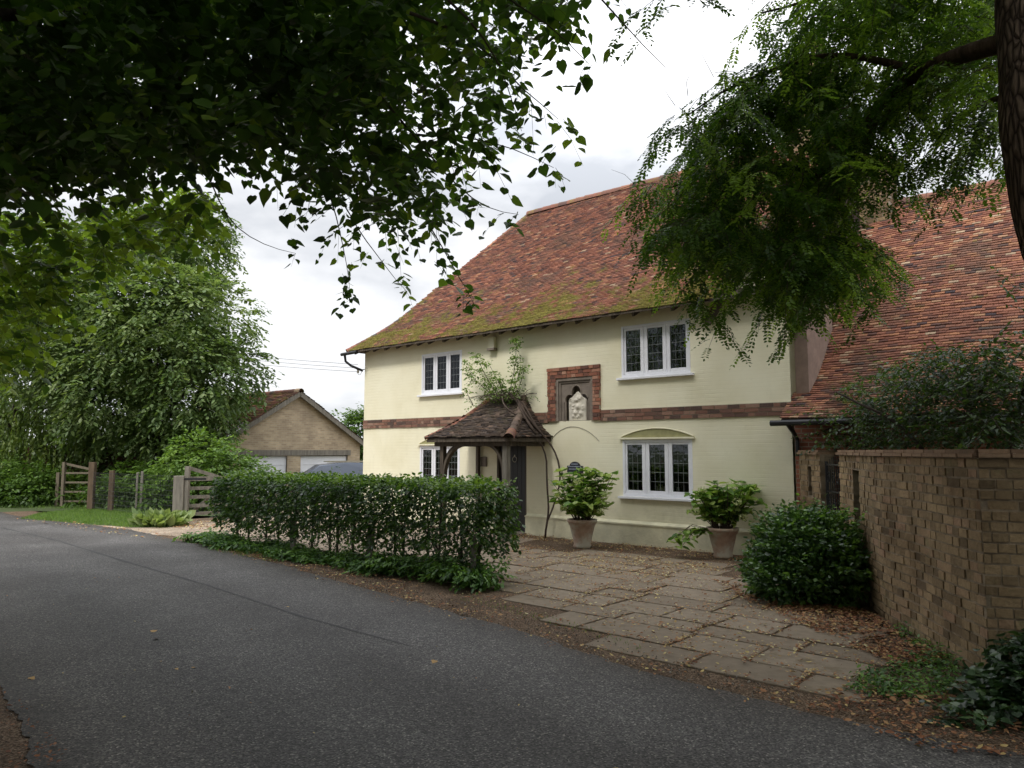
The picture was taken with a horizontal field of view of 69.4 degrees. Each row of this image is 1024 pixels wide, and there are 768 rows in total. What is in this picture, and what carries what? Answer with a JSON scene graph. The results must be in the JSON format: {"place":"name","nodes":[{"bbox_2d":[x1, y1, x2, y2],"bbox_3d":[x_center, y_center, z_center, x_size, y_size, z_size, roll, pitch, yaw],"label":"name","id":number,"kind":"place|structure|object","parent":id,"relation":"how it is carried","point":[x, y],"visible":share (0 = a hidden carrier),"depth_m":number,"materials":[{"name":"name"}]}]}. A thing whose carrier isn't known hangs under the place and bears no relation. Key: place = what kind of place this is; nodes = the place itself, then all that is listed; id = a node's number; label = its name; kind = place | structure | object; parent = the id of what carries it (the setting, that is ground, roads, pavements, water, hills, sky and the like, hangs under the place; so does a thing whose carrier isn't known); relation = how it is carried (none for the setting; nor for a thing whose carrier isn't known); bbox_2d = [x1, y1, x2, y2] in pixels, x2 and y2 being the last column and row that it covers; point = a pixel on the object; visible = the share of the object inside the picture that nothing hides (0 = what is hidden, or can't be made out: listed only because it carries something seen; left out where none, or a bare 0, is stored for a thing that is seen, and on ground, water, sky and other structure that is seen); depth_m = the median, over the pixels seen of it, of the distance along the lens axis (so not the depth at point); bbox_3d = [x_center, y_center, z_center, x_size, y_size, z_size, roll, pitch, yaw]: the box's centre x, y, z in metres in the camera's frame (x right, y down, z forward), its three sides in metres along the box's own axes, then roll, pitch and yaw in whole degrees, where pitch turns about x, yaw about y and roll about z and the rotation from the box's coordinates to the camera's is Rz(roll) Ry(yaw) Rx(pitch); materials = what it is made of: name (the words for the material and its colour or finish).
{"place":"outdoors","nodes":[
{"label":"outdoors","id":0,"kind":"place"},
{"bbox_2d":[0,687,34,767],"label":"verge","id":1,"kind":"structure","parent":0,"point":[13,739],"depth_m":4.61,"materials":[{"name":"brown soil"}]},
{"bbox_2d":[0,0,665,397],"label":"lime tree","id":2,"kind":"object","parent":1,"relation":"on","point":[80,106],"visible":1,"depth_m":5.71,"materials":[{"name":"green plant"}]},
{"bbox_2d":[30,509,174,526],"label":"grass verge","id":3,"kind":"object","parent":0,"point":[100,519],"depth_m":19.43,"materials":[{"name":"green plant"}]},
{"bbox_2d":[87,462,96,509],"bbox_3d":[-12.937,3.142,22.757,0.179,1.462,0.143,0,-5,0],"label":"fence post","id":4,"kind":"object","parent":3,"relation":"on","point":[92,472],"visible":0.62,"depth_m":22.70,"materials":[{"name":"beige wood"}]},
{"bbox_2d":[92,473,173,512],"bbox_3d":[-10.954,3.128,21.156,5.143,1.100,0.006,-4,-7,38],"label":"wire fence","id":5,"kind":"object","parent":4,"relation":"attached to","point":[114,491],"visible":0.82,"depth_m":21.09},
{"bbox_2d":[107,471,114,510],"bbox_3d":[-12.066,3.221,22.263,0.136,1.216,0.109,0,-5,0],"label":"fence post","id":6,"kind":"object","parent":3,"relation":"on","point":[112,488],"visible":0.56,"depth_m":22.22,"materials":[{"name":"beige wood"}]},
{"bbox_2d":[139,471,143,509],"bbox_3d":[-11.152,3.230,22.262,0.078,1.197,0.062,0,-5,0],"label":"fence post","id":7,"kind":"object","parent":3,"relation":"on","point":[141,487],"visible":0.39,"depth_m":22.24,"materials":[{"name":"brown wood"}]},
{"bbox_2d":[0,499,642,648],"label":"grass","id":8,"kind":"structure","parent":3,"relation":"on","point":[73,518],"depth_m":19.88,"materials":[{"name":"green plant"}]},
{"bbox_2d":[0,459,362,515],"bbox_3d":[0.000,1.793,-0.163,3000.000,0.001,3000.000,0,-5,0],"label":"ground","id":9,"kind":"structure","parent":0,"point":[12,509],"depth_m":23.32,"materials":[{"name":"green plant"}]},
{"bbox_2d":[0,454,82,507],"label":"layered shrub","id":10,"kind":"object","parent":9,"relation":"on","point":[16,487],"visible":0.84,"depth_m":24.38,"materials":[{"name":"green plant"}]},
{"bbox_2d":[0,400,95,498],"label":"weeping willow","id":11,"kind":"object","parent":9,"relation":"on","point":[14,442],"visible":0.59,"depth_m":26.33,"materials":[{"name":"green plant"}]},
{"bbox_2d":[54,473,60,505],"bbox_3d":[-14.953,3.467,24.324,0.106,1.099,0.085,0,-5,0],"label":"fence post","id":12,"kind":"object","parent":9,"relation":"on","point":[57,486],"visible":0.93,"depth_m":24.29,"materials":[{"name":"brown wood"}]},
{"bbox_2d":[0,379,121,474],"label":"background tree","id":13,"kind":"object","parent":9,"relation":"on","point":[25,430],"depth_m":46.82,"materials":[{"name":"green plant"}]},
{"bbox_2d":[60,462,88,505],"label":"gate","id":14,"kind":"structure","parent":9,"relation":"on","point":[63,482],"depth_m":23.78,"materials":[{"name":"brown wood"}]},
{"bbox_2d":[2,446,170,497],"bbox_3d":[-19.431,3.259,27.287,14.120,2.050,0.100,0,-5,0],"label":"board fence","id":15,"kind":"object","parent":9,"relation":"on","point":[119,458],"visible":0.01,"depth_m":27.32,"materials":[{"name":"brown wood"}]},
{"bbox_2d":[51,459,190,511],"bbox_3d":[-12.854,3.499,24.171,7.043,2.101,3.112,-2,-6,24],"label":"broadleaf bush","id":16,"kind":"object","parent":9,"relation":"on","point":[151,498],"visible":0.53,"depth_m":23.43,"materials":[{"name":"green plant"}]},
{"bbox_2d":[135,473,138,508],"bbox_3d":[-11.418,3.275,22.499,0.059,1.151,0.047,0,-5,0],"label":"fence post","id":17,"kind":"object","parent":9,"relation":"on","point":[137,481],"visible":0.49,"depth_m":22.48,"materials":[{"name":"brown wood"}]},
{"bbox_2d":[0,195,283,485],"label":"maple tree","id":18,"kind":"object","parent":9,"relation":"on","point":[125,370],"visible":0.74,"depth_m":25.29,"materials":[{"name":"green plant"}]},
{"bbox_2d":[143,425,275,511],"bbox_3d":[-9.129,2.804,22.955,3.600,3.066,3.349,-3,-6,28],"label":"light green shrub","id":19,"kind":"object","parent":9,"relation":"on","point":[224,457],"visible":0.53,"depth_m":22.50,"materials":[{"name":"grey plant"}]},
{"bbox_2d":[165,388,363,499],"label":"garage","id":20,"kind":"structure","parent":9,"relation":"on","point":[297,430],"depth_m":29.97,"materials":[{"name":"brick"}]},
{"bbox_2d":[243,456,285,496],"bbox_3d":[-9.687,3.614,28.794,0.055,1.576,1.955,-4,-7,41],"label":"garage door","id":21,"kind":"structure","parent":20,"relation":"in","point":[279,462],"depth_m":29.19,"materials":[{"name":"white paint"}]},
{"bbox_2d":[300,456,345,494],"bbox_3d":[-7.889,3.802,30.866,0.055,1.576,2.309,-4,-7,41],"label":"garage door","id":22,"kind":"structure","parent":20,"relation":"in","point":[307,462],"depth_m":30.62,"materials":[{"name":"white paint"}]},
{"bbox_2d":[331,401,363,462],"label":"hedgerow tree","id":23,"kind":"object","parent":9,"relation":"on","point":[358,417],"visible":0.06,"depth_m":51.12,"materials":[{"name":"green plant"}]},
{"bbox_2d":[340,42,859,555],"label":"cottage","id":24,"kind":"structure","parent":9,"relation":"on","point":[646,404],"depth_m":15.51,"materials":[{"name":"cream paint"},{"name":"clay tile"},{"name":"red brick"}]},
{"bbox_2d":[420,446,459,481],"bbox_3d":[-1.768,2.018,17.941,1.560,1.030,0.160,-4,-7,41],"label":"window","id":25,"kind":"structure","parent":24,"relation":"in","point":[429,455],"depth_m":18.08,"materials":[{"name":"white paint"}]},
{"bbox_2d":[417,350,463,396],"bbox_3d":[-1.710,-0.243,18.153,1.580,1.070,0.245,-4,-7,41],"label":"window","id":26,"kind":"structure","parent":24,"relation":"in","point":[441,372],"depth_m":18.15,"materials":[{"name":"white paint"}]},
{"bbox_2d":[481,457,486,466],"bbox_3d":[-0.650,1.784,16.973,0.180,0.220,0.034,-4,-7,41],"label":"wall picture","id":27,"kind":"object","parent":24,"relation":"attached to","point":[483,461],"depth_m":16.95,"materials":[{"name":"brown"}]},
{"bbox_2d":[487,336,496,350],"bbox_3d":[-0.461,-0.925,16.993,0.220,0.320,0.128,-4,-7,41],"label":"alarm box","id":28,"kind":"object","parent":24,"relation":"attached to","point":[492,343],"visible":1,"depth_m":16.95,"materials":[{"name":"beige paint"}]},
{"bbox_2d":[497,446,526,531],"bbox_3d":[0.022,2.288,16.444,0.870,1.960,0.110,-4,-7,41],"label":"door","id":29,"kind":"structure","parent":24,"relation":"in","point":[517,454],"depth_m":16.34,"materials":[{"name":"black paint"}]},
{"bbox_2d":[567,462,582,472],"bbox_3d":[1.302,1.720,15.292,0.390,0.224,0.022,-4,-7,41],"label":"house sign","id":30,"kind":"object","parent":24,"relation":"attached to","point":[572,466],"visible":0.91,"depth_m":15.30,"materials":[{"name":"black metal"}]},
{"bbox_2d":[616,318,694,380],"bbox_3d":[2.776,-0.648,14.295,1.660,1.080,0.245,-4,-7,41],"label":"window","id":31,"kind":"structure","parent":24,"relation":"in","point":[638,339],"depth_m":14.40,"materials":[{"name":"white paint"}]},
{"bbox_2d":[618,439,696,501],"bbox_3d":[2.749,1.629,14.056,1.660,1.140,0.160,-4,-7,41],"label":"window","id":32,"kind":"structure","parent":24,"relation":"in","point":[669,494],"depth_m":14.06,"materials":[{"name":"white paint"}]},
{"bbox_2d":[796,450,836,513],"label":"garden wall","id":33,"kind":"structure","parent":9,"relation":"on","point":[812,475],"depth_m":11.52,"materials":[{"name":"brown brick"}]},
{"bbox_2d":[769,155,1023,509],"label":"brick wing","id":34,"kind":"structure","parent":9,"relation":"on","point":[957,293],"depth_m":12.83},
{"bbox_2d":[791,266,1023,455],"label":"rowan shrub","id":35,"kind":"object","parent":9,"relation":"on","point":[963,384],"visible":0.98,"depth_m":8.58,"materials":[{"name":"green plant"}]},
{"bbox_2d":[836,449,1023,677],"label":"garden wall","id":36,"kind":"structure","parent":9,"relation":"on","point":[943,533],"depth_m":6.50,"materials":[{"name":"brown brick"}]},
{"bbox_2d":[825,457,840,565],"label":"garden gate","id":37,"kind":"structure","parent":36,"relation":"attached to","point":[828,475],"depth_m":10.97,"materials":[{"name":"brown wood"}]},
{"bbox_2d":[87,499,533,556],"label":"gravel drive","id":38,"kind":"structure","parent":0,"point":[175,531],"depth_m":16.16,"materials":[{"name":"beige gravel"}]},
{"bbox_2d":[127,507,195,526],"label":"border clump","id":39,"kind":"object","parent":38,"relation":"on","point":[158,518],"visible":0.98,"depth_m":17.65,"materials":[{"name":"green plant"}]},
{"bbox_2d":[172,476,184,510],"bbox_3d":[-8.408,2.915,18.692,0.262,1.179,0.209,0,-5,0],"label":"gate post","id":40,"kind":"object","parent":38,"relation":"on","point":[178,492],"visible":0.56,"depth_m":18.60,"materials":[{"name":"brown wood"}]},
{"bbox_2d":[183,466,276,514],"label":"field gate","id":41,"kind":"structure","parent":40,"relation":"attached to","point":[188,488],"depth_m":18.83,"materials":[{"name":"brown wood"}]},
{"bbox_2d":[300,461,362,500],"bbox_3d":[-5.647,3.560,27.300,4.260,1.447,1.830,2,-6,-20],"label":"parked car","id":42,"kind":"object","parent":38,"relation":"on","point":[348,467],"visible":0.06,"depth_m":26.42,"materials":[{"name":"grey paint"}]},
{"bbox_2d":[1,0,1007,443],"label":"sky","id":43,"kind":"structure","parent":0,"point":[625,104],"materials":[{"name":"white"}]},
{"bbox_2d":[0,512,1023,767],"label":"road","id":44,"kind":"structure","parent":0,"point":[240,646],"depth_m":5.61,"materials":[{"name":"grey asphalt"}]},
{"bbox_2d":[4,528,409,645],"bbox_3d":[-6.373,2.887,12.066,15.157,0.001,0.204,-5,-7,44],"label":"road seam","id":45,"kind":"object","parent":44,"relation":"on","point":[211,586],"visible":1,"depth_m":9.71,"materials":[{"name":"black asphalt"}]},
{"bbox_2d":[7,544,798,753],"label":"loose stones","id":46,"kind":"object","parent":44,"relation":"on","point":[732,683],"visible":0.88,"depth_m":7.13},
{"bbox_2d":[3,511,1023,753],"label":"verge","id":47,"kind":"structure","parent":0,"point":[433,588],"depth_m":7.08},
{"bbox_2d":[290,518,295,549],"bbox_3d":[-3.756,2.630,12.690,0.075,0.660,0.075,0,-5,0],"label":"hedge stake","id":48,"kind":"object","parent":47,"relation":"on","point":[291,539],"visible":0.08,"depth_m":12.66,"materials":[{"name":"brown wood"}]},
{"bbox_2d":[172,527,517,594],"bbox_3d":[-3.310,2.816,12.270,8.508,0.655,1.209,-4,-7,41],"label":"ground cover","id":49,"kind":"object","parent":47,"relation":"on","point":[456,573],"visible":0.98,"depth_m":10.84,"materials":[{"name":"green plant"}]},
{"bbox_2d":[204,466,525,578],"bbox_3d":[-2.877,2.229,12.464,7.444,1.667,1.337,-4,-7,41],"label":"hornbeam hedge","id":50,"kind":"object","parent":47,"relation":"on","point":[272,483],"visible":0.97,"depth_m":11.35,"materials":[{"name":"green plant"}]},
{"bbox_2d":[367,527,372,559],"bbox_3d":[-2.183,2.506,11.335,0.075,0.660,0.075,0,-5,0],"label":"hedge stake","id":51,"kind":"object","parent":47,"relation":"on","point":[369,551],"visible":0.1,"depth_m":11.30,"materials":[{"name":"brown wood"}]},
{"bbox_2d":[460,336,560,537],"bbox_3d":[-0.133,1.117,16.203,2.727,4.316,1.044,-4,-7,41],"label":"climbing shrub","id":52,"kind":"object","parent":47,"relation":"on","point":[518,401],"visible":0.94,"depth_m":16.19,"materials":[{"name":"green plant"}]},
{"bbox_2d":[1,518,1023,767],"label":"leaf litter","id":53,"kind":"object","parent":47,"relation":"on","point":[819,622],"visible":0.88,"depth_m":7.35,"materials":[{"name":"brown plant"}]},
{"bbox_2d":[547,467,619,548],"bbox_3d":[1.345,2.297,13.742,1.419,1.513,1.108,0,-5,0],"label":"potted hydrangea","id":54,"kind":"object","parent":47,"relation":"on","point":[583,502],"visible":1,"depth_m":13.63,"materials":[{"name":"plant"}]},
{"bbox_2d":[666,478,765,559],"bbox_3d":[3.451,2.270,12.475,1.710,1.338,1.054,0,-5,0],"label":"potted hydrangea","id":55,"kind":"object","parent":47,"relation":"on","point":[717,507],"visible":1,"depth_m":12.32,"materials":[{"name":"plant"}]},
{"bbox_2d":[734,493,873,609],"bbox_3d":[3.581,2.055,9.018,1.683,1.486,1.630,0,-5,0],"label":"glossy bush","id":56,"kind":"object","parent":47,"relation":"on","point":[795,554],"visible":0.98,"depth_m":8.68,"materials":[{"name":"green plant"}]},
{"bbox_2d":[601,0,1023,366],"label":"robinia tree","id":57,"kind":"object","parent":47,"relation":"on","point":[791,263],"visible":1,"depth_m":6.33,"materials":[{"name":"green plant"}]},
{"bbox_2d":[842,621,965,702],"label":"creeping weeds","id":58,"kind":"object","parent":47,"relation":"on","point":[948,680],"visible":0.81,"depth_m":5.77,"materials":[{"name":"green plant"}]},
{"bbox_2d":[918,628,1023,733],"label":"ivy","id":59,"kind":"object","parent":47,"relation":"on","point":[992,687],"visible":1,"depth_m":5.07,"materials":[{"name":"green plant"}]},
{"bbox_2d":[444,545,893,703],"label":"paving","id":60,"kind":"structure","parent":0,"point":[761,670],"depth_m":7.84,"materials":[{"name":"beige stone"}]},
{"bbox_3d":[-4.132,-0.334,20.214,0.341,0.175,0.076,-4,-7,41],"label":"insulator bracket","id":61,"kind":"object","parent":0,"visible":0},
{"bbox_2d":[248,359,349,367],"bbox_3d":[-19.177,-2.343,40.471,0.012,7.466,49.788,4,-6,-37],"label":"overhead wire","id":62,"kind":"object","parent":61,"relation":"attached to","point":[306,364],"visible":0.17,"depth_m":23.35,"materials":[{"name":"black metal"}]},
{"bbox_2d":[245,363,355,371],"bbox_3d":[-19.168,-2.108,40.450,0.012,7.195,49.777,4,-6,-37],"label":"overhead wire","id":63,"kind":"object","parent":61,"relation":"attached to","point":[306,368],"visible":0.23,"depth_m":23.22,"materials":[{"name":"black metal"}]},
{"bbox_2d":[255,356,357,364],"bbox_3d":[-19.186,-2.578,40.493,0.012,7.737,49.800,4,-6,-37],"label":"overhead wire","id":64,"kind":"object","parent":61,"relation":"attached to","point":[303,360],"visible":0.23,"depth_m":22.89,"materials":[{"name":"black metal"}]}
]}

